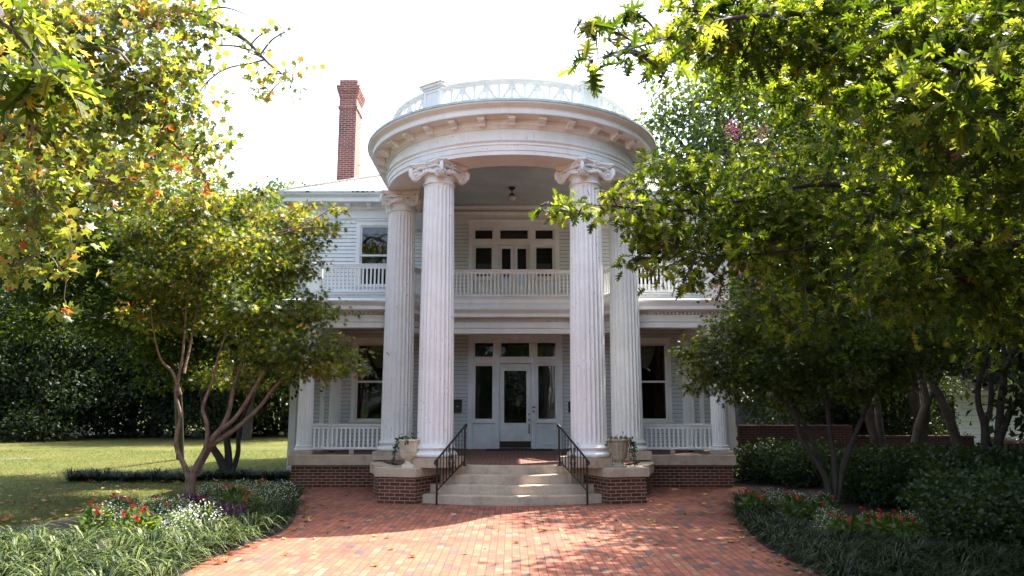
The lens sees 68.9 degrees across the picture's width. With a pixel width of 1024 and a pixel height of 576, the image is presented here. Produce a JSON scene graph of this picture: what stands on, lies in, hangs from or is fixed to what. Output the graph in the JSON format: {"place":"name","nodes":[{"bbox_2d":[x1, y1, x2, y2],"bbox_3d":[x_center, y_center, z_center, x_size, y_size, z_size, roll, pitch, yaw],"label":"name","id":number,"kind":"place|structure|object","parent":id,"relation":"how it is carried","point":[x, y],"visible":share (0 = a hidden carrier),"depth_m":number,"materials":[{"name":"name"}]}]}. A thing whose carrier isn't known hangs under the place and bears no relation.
{"place":"outdoors","nodes":[
{"label":"outdoors","id":0,"kind":"place"},
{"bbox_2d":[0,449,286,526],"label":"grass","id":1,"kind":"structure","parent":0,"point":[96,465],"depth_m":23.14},
{"bbox_2d":[0,492,295,575],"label":"bed soil","id":2,"kind":"structure","parent":0,"point":[276,529],"depth_m":11.57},
{"bbox_2d":[0,533,80,561],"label":"lilyturf clump","id":3,"kind":"object","parent":2,"relation":"on","point":[14,540],"visible":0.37,"depth_m":8.84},
{"bbox_2d":[1,533,111,565],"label":"lilyturf clump","id":4,"kind":"object","parent":2,"relation":"on","point":[25,548],"visible":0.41,"depth_m":8.81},
{"bbox_2d":[2,527,118,563],"bbox_3d":[-5.340,3.122,8.912,1.254,0.360,1.456,2,-9,-11],"label":"lilyturf clump","id":5,"kind":"object","parent":2,"relation":"on","point":[63,550],"visible":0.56,"depth_m":8.97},
{"bbox_2d":[69,501,117,535],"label":"red flower plant","id":6,"kind":"object","parent":2,"relation":"on","point":[89,512],"visible":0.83,"depth_m":10.94,"materials":[{"name":"green plant"}]},
{"bbox_2d":[48,523,145,550],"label":"lilyturf clump","id":7,"kind":"object","parent":2,"relation":"on","point":[87,533],"visible":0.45,"depth_m":9.90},
{"bbox_2d":[60,557,165,575],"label":"lilyturf clump","id":8,"kind":"object","parent":2,"relation":"on","point":[110,571],"visible":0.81,"depth_m":7.68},
{"bbox_2d":[58,532,174,567],"bbox_3d":[-4.609,3.127,8.807,1.568,0.319,1.351,-5,-10,26],"label":"lilyturf clump","id":9,"kind":"object","parent":2,"relation":"on","point":[109,549],"visible":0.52,"depth_m":8.85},
{"bbox_2d":[120,506,166,541],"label":"red flower plant","id":10,"kind":"object","parent":2,"relation":"on","point":[140,518],"visible":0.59,"depth_m":10.37,"materials":[{"name":"green plant"}]},
{"bbox_2d":[87,522,207,554],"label":"lilyturf clump","id":11,"kind":"object","parent":2,"relation":"on","point":[151,535],"visible":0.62,"depth_m":9.42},
{"bbox_2d":[92,540,223,571],"bbox_3d":[-4.059,3.111,8.623,1.655,0.290,1.246,0,-9,0],"label":"lilyturf clump","id":12,"kind":"object","parent":2,"relation":"on","point":[164,551],"visible":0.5,"depth_m":8.54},
{"bbox_2d":[112,553,225,575],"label":"lilyturf clump","id":13,"kind":"object","parent":2,"relation":"on","point":[166,571],"visible":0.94,"depth_m":7.78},
{"bbox_2d":[150,494,202,528],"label":"white flower plant","id":14,"kind":"object","parent":2,"relation":"on","point":[176,506],"visible":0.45,"depth_m":11.72,"materials":[{"name":"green plant"}]},
{"bbox_2d":[152,506,203,536],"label":"white flower plant","id":15,"kind":"object","parent":2,"relation":"on","point":[176,522],"visible":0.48,"depth_m":10.69,"materials":[{"name":"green plant"}]},
{"bbox_2d":[137,528,238,562],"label":"lilyturf clump","id":16,"kind":"object","parent":2,"relation":"on","point":[175,546],"visible":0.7,"depth_m":9.04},
{"bbox_2d":[171,500,229,531],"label":"white flower plant","id":17,"kind":"object","parent":2,"relation":"on","point":[198,510],"visible":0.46,"depth_m":11.00,"materials":[{"name":"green plant"}]},
{"bbox_2d":[162,512,245,540],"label":"lilyturf clump","id":18,"kind":"object","parent":2,"relation":"on","point":[211,525],"visible":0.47,"depth_m":10.47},
{"bbox_2d":[163,530,249,556],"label":"lilyturf clump","id":19,"kind":"object","parent":2,"relation":"on","point":[213,546],"visible":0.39,"depth_m":9.48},
{"bbox_2d":[153,520,270,551],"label":"lilyturf clump","id":20,"kind":"object","parent":2,"relation":"on","point":[233,537],"visible":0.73,"depth_m":9.78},
{"bbox_2d":[219,483,250,510],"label":"red flower plant","id":21,"kind":"object","parent":2,"relation":"on","point":[237,492],"visible":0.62,"depth_m":13.64,"materials":[{"name":"green plant"}]},
{"bbox_2d":[193,509,286,537],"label":"lilyturf clump","id":22,"kind":"object","parent":2,"relation":"on","point":[252,524],"visible":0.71,"depth_m":10.77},
{"bbox_2d":[95,172,388,504],"bbox_3d":[-5.433,0.828,14.418,5.857,6.547,3.897,-4,-10,24],"label":"japanese maple","id":23,"kind":"object","parent":2,"relation":"on","point":[276,335],"visible":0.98,"depth_m":14.26,"materials":[{"name":"green plant"}]},
{"bbox_2d":[260,479,300,504],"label":"white flower plant","id":24,"kind":"object","parent":2,"relation":"on","point":[285,490],"visible":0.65,"depth_m":14.54,"materials":[{"name":"green plant"}]},
{"bbox_2d":[244,503,321,523],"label":"lilyturf clump","id":25,"kind":"object","parent":2,"relation":"on","point":[287,510],"visible":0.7,"depth_m":12.10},
{"bbox_2d":[0,0,846,410],"label":"sky","id":26,"kind":"structure","parent":0,"point":[393,48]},
{"bbox_2d":[0,412,990,575],"bbox_3d":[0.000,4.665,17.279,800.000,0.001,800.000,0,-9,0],"label":"lawn","id":27,"kind":"structure","parent":0,"point":[276,443],"depth_m":24.95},
{"bbox_2d":[0,545,64,575],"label":"lilyturf clump","id":28,"kind":"object","parent":27,"relation":"on","point":[9,562],"visible":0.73,"depth_m":8.21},
{"bbox_2d":[0,548,96,575],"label":"lilyturf clump","id":29,"kind":"object","parent":27,"relation":"on","point":[22,564],"visible":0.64,"depth_m":8.11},
{"bbox_2d":[0,559,101,575],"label":"lilyturf clump","id":30,"kind":"object","parent":27,"relation":"on","point":[53,573],"visible":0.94,"depth_m":7.62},
{"bbox_2d":[0,203,133,436],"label":"evergreen tree","id":31,"kind":"object","parent":27,"relation":"on","point":[1,282],"visible":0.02,"depth_m":48.98,"materials":[{"name":"green plant"}]},
{"bbox_2d":[6,544,128,575],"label":"lilyturf clump","id":32,"kind":"object","parent":27,"relation":"on","point":[57,560],"visible":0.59,"depth_m":8.18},
{"bbox_2d":[0,253,142,442],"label":"evergreen tree","id":33,"kind":"object","parent":27,"relation":"on","point":[41,418],"visible":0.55,"depth_m":43.31,"materials":[{"name":"green plant"}]},
{"bbox_2d":[23,549,167,575],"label":"lilyturf clump","id":34,"kind":"object","parent":27,"relation":"on","point":[95,565],"visible":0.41,"depth_m":8.21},
{"bbox_2d":[47,267,198,435],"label":"evergreen tree","id":35,"kind":"object","parent":27,"relation":"on","point":[131,411],"visible":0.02,"depth_m":50.15,"materials":[{"name":"green plant"}]},
{"bbox_2d":[0,95,255,458],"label":"hackberry tree","id":36,"kind":"object","parent":27,"relation":"on","point":[181,440],"visible":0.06,"depth_m":23.12,"materials":[{"name":"green plant"}]},
{"bbox_2d":[73,542,190,575],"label":"lilyturf clump","id":37,"kind":"object","parent":27,"relation":"on","point":[123,559],"visible":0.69,"depth_m":8.18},
{"bbox_2d":[64,322,222,438],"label":"evergreen tree","id":38,"kind":"object","parent":27,"relation":"on","point":[153,405],"visible":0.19,"depth_m":46.41,"materials":[{"name":"green plant"}]},
{"bbox_2d":[0,0,326,323],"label":"sycamore tree","id":39,"kind":"object","parent":27,"relation":"on","point":[39,152],"visible":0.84,"depth_m":11.13,"materials":[{"name":"green plant"}]},
{"bbox_2d":[0,174,329,472],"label":"ornamental tree","id":40,"kind":"object","parent":27,"relation":"on","point":[100,311],"visible":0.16,"depth_m":17.68,"materials":[{"name":"green plant"}]},
{"bbox_2d":[135,182,296,439],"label":"leafy tree","id":41,"kind":"object","parent":27,"relation":"on","point":[247,427],"visible":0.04,"depth_m":44.54,"materials":[{"name":"green plant"}]},
{"bbox_2d":[147,341,289,438],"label":"evergreen tree","id":42,"kind":"object","parent":27,"relation":"on","point":[215,421],"visible":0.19,"depth_m":45.94,"materials":[{"name":"green plant"}]},
{"bbox_2d":[236,221,294,436],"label":"evergreen tree","id":43,"kind":"object","parent":27,"relation":"on","point":[274,430],"visible":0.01,"depth_m":50.58,"materials":[{"name":"green plant"}]},
{"bbox_2d":[276,78,743,505],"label":"mansion","id":44,"kind":"structure","parent":27,"relation":"on","point":[457,274],"depth_m":17.94,"materials":[{"name":"paint"}]},
{"bbox_2d":[348,337,383,423],"bbox_3d":[-3.905,2.659,21.242,1.370,2.490,0.290,0,-9,0],"label":"window","id":45,"kind":"structure","parent":44,"relation":"in","point":[359,388],"depth_m":21.30,"materials":[{"name":"glass"}]},
{"bbox_2d":[353,220,387,289],"bbox_3d":[-3.905,-0.956,21.783,1.370,2.100,0.210,0,-9,0],"label":"window","id":46,"kind":"structure","parent":44,"relation":"in","point":[360,230],"depth_m":21.84,"materials":[{"name":"white paint"}]},
{"bbox_2d":[398,439,419,467],"bbox_3d":[-2.080,3.318,15.004,0.456,0.545,0.456,0,-9,0],"label":"urn planter","id":47,"kind":"object","parent":44,"relation":"on","point":[407,453],"visible":0.94,"depth_m":14.86,"materials":[{"name":"stone"}]},
{"bbox_2d":[434,424,467,504],"bbox_3d":[-1.189,3.486,14.869,0.166,1.544,0.991,-6,-11,32],"label":"handrail","id":48,"kind":"object","parent":44,"relation":"attached to","point":[451,469],"visible":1,"depth_m":14.86,"materials":[{"name":"black metal"}]},
{"bbox_2d":[499,246,513,294],"bbox_3d":[-0.172,-0.347,22.343,0.458,1.856,0.154,0,-9,0],"label":"balcony door","id":49,"kind":"structure","parent":44,"relation":"in","point":[500,247],"depth_m":22.35,"materials":[{"name":"white paint"}]},
{"bbox_2d":[499,364,530,447],"bbox_3d":[0.095,3.406,21.654,0.922,2.426,0.129,0,-9,0],"label":"front door","id":50,"kind":"structure","parent":44,"relation":"in","point":[511,435],"depth_m":21.59,"materials":[{"name":"paint"}]},
{"bbox_2d":[514,246,528,294],"bbox_3d":[0.292,-0.347,22.343,0.458,1.856,0.154,0,-9,0],"label":"balcony door","id":51,"kind":"structure","parent":44,"relation":"in","point":[515,247],"depth_m":22.35,"materials":[{"name":"white paint"}]},
{"bbox_2d":[556,424,589,504],"bbox_3d":[1.189,3.486,14.869,0.166,1.544,0.991,6,-11,-32],"label":"handrail","id":52,"kind":"object","parent":44,"relation":"attached to","point":[572,469],"visible":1,"depth_m":14.86,"materials":[{"name":"black metal"}]},
{"bbox_2d":[607,439,629,467],"bbox_3d":[2.150,3.316,15.004,0.456,0.550,0.456,0,-9,0],"label":"urn planter","id":53,"kind":"object","parent":44,"relation":"on","point":[618,449],"visible":0.99,"depth_m":14.87,"materials":[{"name":"stone"}]},
{"bbox_2d":[640,337,674,423],"bbox_3d":[3.880,2.659,21.242,1.360,2.490,0.290,0,-9,0],"label":"window","id":54,"kind":"structure","parent":44,"relation":"in","point":[662,381],"depth_m":21.31,"materials":[{"name":"glass"}]},
{"bbox_2d":[632,55,821,401],"bbox_3d":[11.211,-3.050,37.122,13.580,21.540,9.502,0,-9,0],"label":"pecan tree","id":55,"kind":"object","parent":27,"relation":"on","point":[700,116],"visible":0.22,"depth_m":37.56,"materials":[{"name":"green plant"}]},
{"bbox_2d":[737,425,851,476],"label":"brick wall","id":56,"kind":"structure","parent":27,"relation":"on","point":[842,434],"depth_m":20.62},
{"bbox_2d":[735,256,931,440],"bbox_3d":[11.360,2.689,28.517,7.700,9.392,8.275,-7,-12,39],"label":"evergreen tree","id":57,"kind":"object","parent":27,"relation":"on","point":[755,416],"visible":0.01,"depth_m":28.73,"materials":[{"name":"green plant"}]},
{"bbox_2d":[748,312,919,434],"bbox_3d":[10.676,3.312,24.576,5.294,6.269,5.689,5,-10,-28],"label":"evergreen tree","id":58,"kind":"object","parent":27,"relation":"on","point":[818,411],"visible":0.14,"depth_m":23.93,"materials":[{"name":"green plant"}]},
{"bbox_2d":[761,102,1014,431],"bbox_3d":[12.444,-4.472,24.144,8.718,20.236,8.197,4,-10,-21],"label":"leafy tree","id":59,"kind":"object","parent":27,"relation":"on","point":[914,397],"visible":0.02,"depth_m":22.81,"materials":[{"name":"green plant"}]},
{"bbox_2d":[818,309,982,442],"bbox_3d":[12.887,3.258,25.098,5.379,6.611,5.005,7,-11,-35],"label":"evergreen tree","id":60,"kind":"object","parent":27,"relation":"on","point":[906,427],"visible":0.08,"depth_m":23.82,"materials":[{"name":"green plant"}]},
{"bbox_2d":[854,435,973,451],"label":"brick wall","id":61,"kind":"structure","parent":27,"relation":"on","point":[943,440],"depth_m":21.32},
{"bbox_2d":[930,348,1023,445],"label":"garage","id":62,"kind":"structure","parent":27,"relation":"on","point":[973,418],"depth_m":28.56,"materials":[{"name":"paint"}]},
{"bbox_2d":[952,310,1023,440],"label":"evergreen tree","id":63,"kind":"object","parent":27,"relation":"on","point":[1019,366],"visible":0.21,"depth_m":17.02,"materials":[{"name":"green plant"}]},
{"bbox_2d":[177,487,818,575],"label":"driveway","id":64,"kind":"structure","parent":0,"point":[438,539],"depth_m":10.51,"materials":[{"name":"brick"}]},
{"bbox_2d":[0,0,105,134],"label":"oak branch tree","id":65,"kind":"object","parent":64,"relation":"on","point":[16,91],"visible":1,"depth_m":3.83,"materials":[{"name":"green plant"}]},
{"bbox_2d":[733,476,964,575],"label":"bed soil","id":66,"kind":"structure","parent":0,"point":[850,508],"depth_m":14.27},
{"bbox_2d":[714,512,791,533],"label":"lilyturf clump","id":67,"kind":"object","parent":66,"relation":"on","point":[745,521],"visible":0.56,"depth_m":11.23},
{"bbox_2d":[739,489,775,519],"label":"red flower plant","id":68,"kind":"object","parent":66,"relation":"on","point":[756,498],"visible":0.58,"depth_m":12.77,"materials":[{"name":"green plant"}]},
{"bbox_2d":[733,442,797,484],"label":"shrub","id":69,"kind":"object","parent":66,"relation":"on","point":[758,465],"visible":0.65,"depth_m":18.69,"materials":[{"name":"green plant"}]},
{"bbox_2d":[733,437,805,481],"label":"shrub","id":70,"kind":"object","parent":66,"relation":"on","point":[786,443],"visible":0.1,"depth_m":19.96,"materials":[{"name":"green plant"}]},
{"bbox_2d":[739,519,801,541],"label":"lilyturf clump","id":71,"kind":"object","parent":66,"relation":"on","point":[758,530],"visible":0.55,"depth_m":10.54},
{"bbox_2d":[528,0,1023,376],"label":"red oak tree","id":72,"kind":"object","parent":66,"relation":"on","point":[811,55],"visible":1,"depth_m":7.00,"materials":[{"name":"green plant"}]},
{"bbox_2d":[748,524,818,548],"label":"lilyturf clump","id":73,"kind":"object","parent":66,"relation":"on","point":[777,535],"visible":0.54,"depth_m":10.06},
{"bbox_2d":[777,489,811,519],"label":"red flower plant","id":74,"kind":"object","parent":66,"relation":"on","point":[790,509],"visible":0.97,"depth_m":12.70,"materials":[{"name":"green plant"}]},
{"bbox_2d":[762,444,829,488],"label":"shrub","id":75,"kind":"object","parent":66,"relation":"on","point":[800,464],"visible":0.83,"depth_m":17.78,"materials":[{"name":"green plant"}]},
{"bbox_2d":[695,75,900,454],"bbox_3d":[6.805,-0.453,17.296,5.283,9.730,5.013,0,-9,0],"label":"crape myrtle","id":76,"kind":"object","parent":66,"relation":"on","point":[876,431],"visible":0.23,"depth_m":17.55,"materials":[{"name":"green plant"}]},
{"bbox_2d":[768,533,845,561],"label":"lilyturf clump","id":77,"kind":"object","parent":66,"relation":"on","point":[801,546],"visible":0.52,"depth_m":9.21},
{"bbox_2d":[802,497,831,521],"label":"red flower plant","id":78,"kind":"object","parent":66,"relation":"on","point":[807,507],"visible":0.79,"depth_m":12.57,"materials":[{"name":"green plant"}]},
{"bbox_2d":[648,278,993,508],"bbox_3d":[5.839,1.933,14.396,6.480,4.479,3.157,0,-9,0],"label":"japanese maple","id":79,"kind":"object","parent":66,"relation":"on","point":[827,366],"visible":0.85,"depth_m":14.01,"materials":[{"name":"green plant"}]},
{"bbox_2d":[785,538,864,568],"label":"lilyturf clump","id":80,"kind":"object","parent":66,"relation":"on","point":[832,552],"visible":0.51,"depth_m":8.83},
{"bbox_2d":[789,526,865,545],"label":"lilyturf clump","id":81,"kind":"object","parent":66,"relation":"on","point":[831,535],"visible":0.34,"depth_m":9.91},
{"bbox_2d":[811,490,843,517],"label":"red flower plant","id":82,"kind":"object","parent":66,"relation":"on","point":[820,498],"visible":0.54,"depth_m":12.98,"materials":[{"name":"green plant"}]},
{"bbox_2d":[782,545,884,572],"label":"lilyturf clump","id":83,"kind":"object","parent":66,"relation":"on","point":[832,559],"visible":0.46,"depth_m":8.45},
{"bbox_2d":[823,511,858,538],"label":"red flower plant","id":84,"kind":"object","parent":66,"relation":"on","point":[834,522],"visible":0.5,"depth_m":10.44,"materials":[{"name":"green plant"}]},
{"bbox_2d":[789,552,898,575],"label":"lilyturf clump","id":85,"kind":"object","parent":66,"relation":"on","point":[838,572],"visible":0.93,"depth_m":7.89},
{"bbox_2d":[804,524,893,544],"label":"lilyturf clump","id":86,"kind":"object","parent":66,"relation":"on","point":[857,533],"visible":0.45,"depth_m":10.11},
{"bbox_2d":[815,450,897,503],"bbox_3d":[7.168,3.926,15.197,2.254,1.237,1.602,7,-11,-37],"label":"shrub","id":87,"kind":"object","parent":66,"relation":"on","point":[849,479],"visible":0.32,"depth_m":14.86,"materials":[{"name":"green plant"}]},
{"bbox_2d":[829,441,912,490],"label":"shrub","id":88,"kind":"object","parent":66,"relation":"on","point":[872,449],"visible":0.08,"depth_m":16.49,"materials":[{"name":"green plant"}]},
{"bbox_2d":[856,506,890,540],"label":"red flower plant","id":89,"kind":"object","parent":66,"relation":"on","point":[872,515],"visible":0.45,"depth_m":10.60,"materials":[{"name":"green plant"}]},
{"bbox_2d":[845,449,940,509],"bbox_3d":[7.458,3.743,14.219,2.348,1.316,1.780,4,-10,-25],"label":"shrub","id":90,"kind":"object","parent":66,"relation":"on","point":[882,493],"visible":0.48,"depth_m":13.92,"materials":[{"name":"green plant"}]},
{"bbox_2d":[872,508,915,541],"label":"red flower plant","id":91,"kind":"object","parent":66,"relation":"on","point":[895,522],"visible":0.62,"depth_m":10.44,"materials":[{"name":"green plant"}]},
{"bbox_2d":[843,544,957,575],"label":"lilyturf clump","id":92,"kind":"object","parent":66,"relation":"on","point":[904,564],"visible":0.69,"depth_m":8.14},
{"bbox_2d":[849,536,951,566],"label":"lilyturf clump","id":93,"kind":"object","parent":66,"relation":"on","point":[899,551],"visible":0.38,"depth_m":8.86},
{"bbox_2d":[862,534,952,563],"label":"lilyturf clump","id":94,"kind":"object","parent":66,"relation":"on","point":[907,543],"visible":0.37,"depth_m":9.12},
{"bbox_2d":[889,509,926,539],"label":"red flower plant","id":95,"kind":"object","parent":66,"relation":"on","point":[912,526],"visible":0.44,"depth_m":10.68,"materials":[{"name":"green plant"}]},
{"bbox_2d":[821,116,1015,450],"bbox_3d":[10.389,-0.911,17.737,6.648,10.562,4.519,0,-9,0],"label":"crape myrtle","id":96,"kind":"object","parent":66,"relation":"on","point":[920,429],"visible":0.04,"depth_m":17.71,"materials":[{"name":"green plant"}]},
{"bbox_2d":[813,0,1023,376],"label":"leafy tree","id":97,"kind":"object","parent":66,"relation":"on","point":[927,193],"visible":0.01,"depth_m":17.68,"materials":[{"name":"green plant"}]},
{"bbox_2d":[849,148,1023,400],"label":"leafy tree","id":98,"kind":"object","parent":66,"relation":"on","point":[967,394],"visible":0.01,"depth_m":20.95,"materials":[{"name":"green plant"}]},
{"bbox_2d":[888,449,987,511],"bbox_3d":[7.792,3.627,13.598,1.869,1.365,2.100,1,-9,-9],"label":"shrub","id":99,"kind":"object","parent":66,"relation":"on","point":[919,462],"visible":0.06,"depth_m":13.71,"materials":[{"name":"green plant"}]},
{"bbox_2d":[894,534,1011,566],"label":"lilyturf clump","id":100,"kind":"object","parent":66,"relation":"on","point":[936,552],"visible":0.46,"depth_m":8.73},
{"bbox_2d":[894,549,1019,575],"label":"lilyturf clump","id":101,"kind":"object","parent":66,"relation":"on","point":[945,561],"visible":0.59,"depth_m":8.16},
{"bbox_2d":[891,463,1023,541],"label":"shrub","id":102,"kind":"object","parent":66,"relation":"on","point":[952,480],"visible":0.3,"depth_m":10.92,"materials":[{"name":"green plant"}]},
{"bbox_2d":[902,558,1012,575],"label":"lilyturf clump","id":103,"kind":"object","parent":66,"relation":"on","point":[966,572],"visible":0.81,"depth_m":7.78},
{"bbox_2d":[897,445,1023,508],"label":"shrub","id":104,"kind":"object","parent":66,"relation":"on","point":[928,463],"visible":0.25,"depth_m":12.68,"materials":[{"name":"green plant"}]},
{"bbox_2d":[912,541,1022,570],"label":"lilyturf clump","id":105,"kind":"object","parent":66,"relation":"on","point":[983,560],"visible":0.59,"depth_m":8.37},
{"bbox_2d":[917,485,1023,545],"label":"shrub","id":106,"kind":"object","parent":66,"relation":"on","point":[931,514],"visible":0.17,"depth_m":10.53,"materials":[{"name":"green plant"}]},
{"bbox_2d":[933,483,1023,549],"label":"shrub","id":107,"kind":"object","parent":66,"relation":"on","point":[971,526],"visible":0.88,"depth_m":9.69,"materials":[{"name":"green plant"}]},
{"bbox_2d":[937,555,1023,575],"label":"lilyturf clump","id":108,"kind":"object","parent":66,"relation":"on","point":[1001,570],"visible":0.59,"depth_m":8.01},
{"bbox_2d":[956,460,1023,502],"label":"shrub","id":109,"kind":"object","parent":66,"relation":"on","point":[1002,468],"visible":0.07,"depth_m":11.90,"materials":[{"name":"green plant"}]},
{"bbox_2d":[958,126,1023,440],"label":"evergreen tree","id":110,"kind":"object","parent":66,"relation":"on","point":[1004,400],"visible":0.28,"depth_m":13.57,"materials":[{"name":"green plant"}]},
{"bbox_2d":[976,548,1023,575],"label":"lilyturf clump","id":111,"kind":"object","parent":66,"relation":"on","point":[1020,560],"visible":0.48,"depth_m":8.19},
{"bbox_2d":[919,217,1023,455],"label":"ornamental tree","id":112,"kind":"object","parent":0,"point":[1000,428],"visible":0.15,"depth_m":14.41,"materials":[{"name":"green plant"}]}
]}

